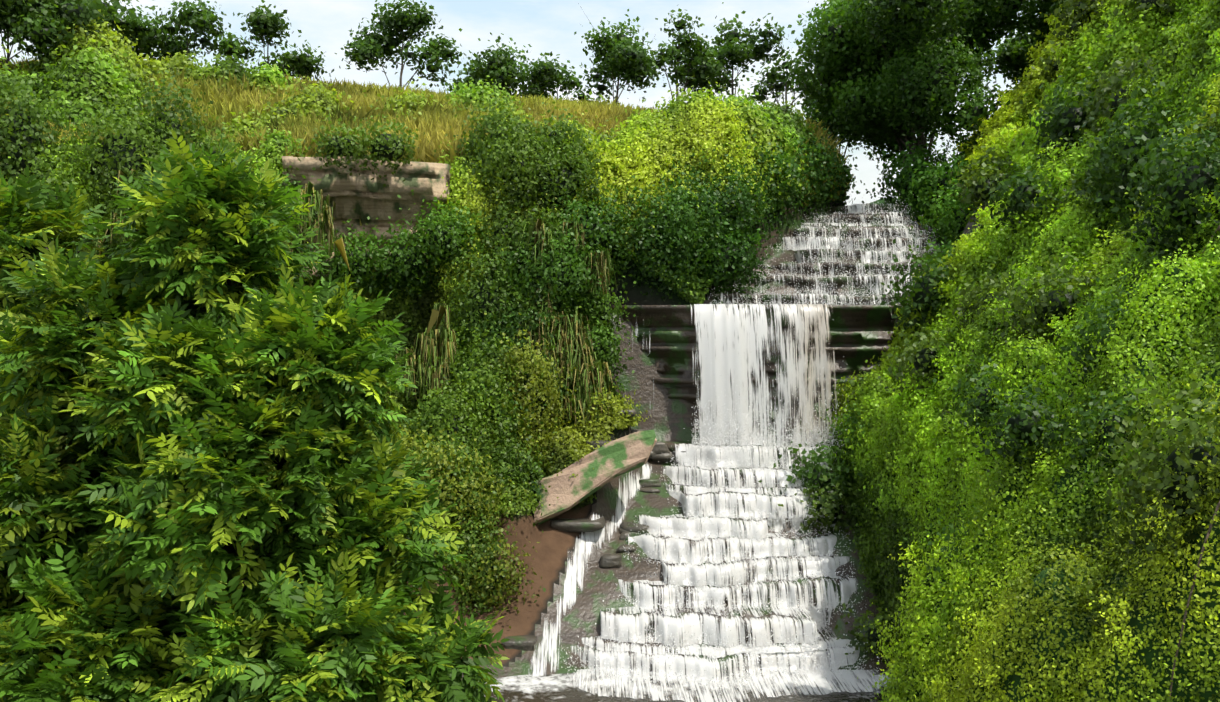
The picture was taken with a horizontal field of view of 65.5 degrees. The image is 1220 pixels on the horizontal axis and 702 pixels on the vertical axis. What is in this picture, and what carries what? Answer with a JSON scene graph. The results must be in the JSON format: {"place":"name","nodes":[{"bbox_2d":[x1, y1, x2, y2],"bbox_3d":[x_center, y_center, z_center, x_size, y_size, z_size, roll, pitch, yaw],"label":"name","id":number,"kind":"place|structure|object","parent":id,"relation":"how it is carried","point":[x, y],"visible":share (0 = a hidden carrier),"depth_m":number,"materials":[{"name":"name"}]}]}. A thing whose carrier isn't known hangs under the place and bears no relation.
{"place":"outdoors","nodes":[
{"label":"outdoors","id":0,"kind":"place"},
{"bbox_2d":[0,0,1038,205],"label":"sky","id":1,"kind":"structure","parent":0,"point":[548,26],"materials":[{"name":"white"}]},
{"bbox_2d":[20,11,1219,701],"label":"terrain","id":2,"kind":"structure","parent":0,"point":[668,419],"depth_m":42.67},
{"bbox_2d":[0,0,112,71],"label":"skyline tree","id":3,"kind":"object","parent":2,"relation":"on","point":[38,24],"visible":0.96,"depth_m":57.08,"materials":[{"name":"green plant"}]},
{"bbox_2d":[16,0,191,61],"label":"skyline tree","id":4,"kind":"object","parent":2,"relation":"on","point":[151,35],"visible":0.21,"depth_m":69.76,"materials":[{"name":"green plant"}]},
{"bbox_2d":[150,0,266,68],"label":"skyline tree","id":5,"kind":"object","parent":2,"relation":"on","point":[203,19],"visible":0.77,"depth_m":73.24,"materials":[{"name":"green plant"}]},
{"bbox_2d":[0,129,509,701],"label":"tree","id":6,"kind":"object","parent":2,"relation":"on","point":[178,381],"visible":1,"depth_m":10.37,"materials":[{"name":"green plant"}]},
{"bbox_2d":[233,0,333,81],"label":"skyline tree","id":7,"kind":"object","parent":2,"relation":"on","point":[268,25],"visible":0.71,"depth_m":77.77,"materials":[{"name":"green plant"}]},
{"bbox_2d":[0,158,622,434],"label":"hanging vines","id":8,"kind":"object","parent":2,"relation":"on","point":[440,341],"visible":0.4,"depth_m":49.86,"materials":[{"name":"green plant"}]},
{"bbox_2d":[281,156,451,276],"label":"stone wall","id":9,"kind":"structure","parent":2,"relation":"on","point":[373,199],"depth_m":53.19,"materials":[{"name":"beige stone"}]},
{"bbox_2d":[335,0,470,88],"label":"skyline tree","id":10,"kind":"object","parent":2,"relation":"on","point":[369,47],"visible":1,"depth_m":77.57,"materials":[{"name":"green plant"}]},
{"bbox_2d":[0,9,832,213],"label":"hilltop shrubs","id":11,"kind":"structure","parent":2,"relation":"on","point":[121,65],"depth_m":59.43,"materials":[{"name":"green plant"}]},
{"bbox_2d":[0,94,848,517],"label":"bushes","id":12,"kind":"object","parent":2,"relation":"on","point":[644,138],"depth_m":54.40,"materials":[{"name":"green plant"}]},
{"bbox_2d":[0,56,853,225],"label":"grass","id":13,"kind":"structure","parent":2,"relation":"on","point":[437,123],"depth_m":61.66,"materials":[{"name":"green plant"}]},
{"bbox_2d":[440,62,473,93],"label":"skyline tree","id":14,"kind":"object","parent":2,"relation":"on","point":[451,87],"visible":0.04,"depth_m":90.22,"materials":[{"name":"green plant"}]},
{"bbox_2d":[0,49,981,633],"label":"bushes","id":15,"kind":"object","parent":2,"relation":"on","point":[468,455],"visible":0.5,"depth_m":51.61,"materials":[{"name":"green plant"}]},
{"bbox_2d":[449,32,563,98],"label":"skyline tree","id":16,"kind":"object","parent":2,"relation":"on","point":[501,67],"visible":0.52,"depth_m":82.65,"materials":[{"name":"green plant"}]},
{"bbox_2d":[515,54,583,99],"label":"skyline tree","id":17,"kind":"object","parent":2,"relation":"on","point":[567,82],"visible":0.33,"depth_m":87.37,"materials":[{"name":"green plant"}]},
{"bbox_2d":[528,430,656,524],"bbox_3d":[-0.838,5.988,46.257,7.318,2.068,0.914,-28,-26,-7],"label":"fallen log","id":18,"kind":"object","parent":2,"relation":"on","point":[610,461],"depth_m":45.93,"materials":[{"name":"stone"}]},
{"bbox_2d":[562,3,671,103],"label":"skyline tree","id":19,"kind":"object","parent":2,"relation":"on","point":[624,59],"visible":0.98,"depth_m":77.50,"materials":[{"name":"green plant"}]},
{"bbox_2d":[646,4,721,106],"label":"skyline tree","id":20,"kind":"object","parent":2,"relation":"on","point":[686,44],"visible":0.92,"depth_m":81.97,"materials":[{"name":"green plant"}]},
{"bbox_2d":[501,408,888,650],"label":"boulders","id":21,"kind":"object","parent":2,"relation":"on","point":[660,452],"visible":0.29,"depth_m":45.84,"materials":[{"name":"grey stone"}]},
{"bbox_2d":[663,2,794,99],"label":"skyline tree","id":22,"kind":"object","parent":2,"relation":"on","point":[731,51],"visible":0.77,"depth_m":85.14,"materials":[{"name":"green plant"}]},
{"bbox_2d":[560,190,941,693],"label":"waterfall spray","id":23,"kind":"object","parent":2,"relation":"on","point":[776,443],"visible":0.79,"depth_m":46.85,"materials":[{"name":"white liquid"}]},
{"bbox_2d":[578,204,941,677],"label":"rock steps","id":24,"kind":"structure","parent":2,"relation":"on","point":[857,337],"depth_m":53.78,"materials":[{"name":"grey stone"}]},
{"bbox_2d":[742,50,819,109],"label":"skyline tree","id":25,"kind":"object","parent":2,"relation":"on","point":[774,75],"visible":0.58,"depth_m":91.62,"materials":[{"name":"green plant"}]},
{"bbox_2d":[796,81,847,165],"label":"skyline tree","id":26,"kind":"object","parent":2,"relation":"on","point":[806,103],"visible":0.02,"depth_m":96.12,"materials":[{"name":"green plant"}]},
{"bbox_2d":[784,0,1048,223],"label":"tree above falls","id":27,"kind":"object","parent":2,"relation":"on","point":[889,74],"visible":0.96,"depth_m":66.03,"materials":[{"name":"green plant"}]},
{"bbox_2d":[758,0,1219,671],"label":"slope shrubs","id":28,"kind":"object","parent":2,"relation":"on","point":[1172,166],"visible":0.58,"depth_m":33.53,"materials":[{"name":"green plant"}]},
{"bbox_2d":[984,17,1044,89],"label":"skyline tree","id":29,"kind":"object","parent":2,"relation":"on","point":[1011,61],"visible":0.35,"depth_m":73.87,"materials":[{"name":"green plant"}]},
{"bbox_2d":[826,0,1219,701],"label":"bushes","id":30,"kind":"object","parent":2,"relation":"on","point":[886,442],"depth_m":30.24,"materials":[{"name":"green plant"}]},
{"bbox_2d":[1006,0,1065,56],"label":"tree right of falls","id":31,"kind":"object","parent":2,"relation":"on","point":[1051,6],"visible":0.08,"depth_m":68.44,"materials":[{"name":"green plant"}]},
{"bbox_2d":[942,55,1219,697],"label":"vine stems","id":32,"kind":"object","parent":2,"relation":"on","point":[1200,557],"visible":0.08,"depth_m":16.64,"materials":[{"name":"green plant"}]},
{"bbox_2d":[456,665,890,701],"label":"plunge pool water","id":33,"kind":"structure","parent":0,"point":[545,688],"depth_m":37.71,"materials":[{"name":"white liquid"}]},
{"bbox_2d":[529,203,932,701],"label":"waterfall water","id":34,"kind":"structure","parent":0,"point":[724,349],"depth_m":45.64,"materials":[{"name":"white liquid"}]}
]}

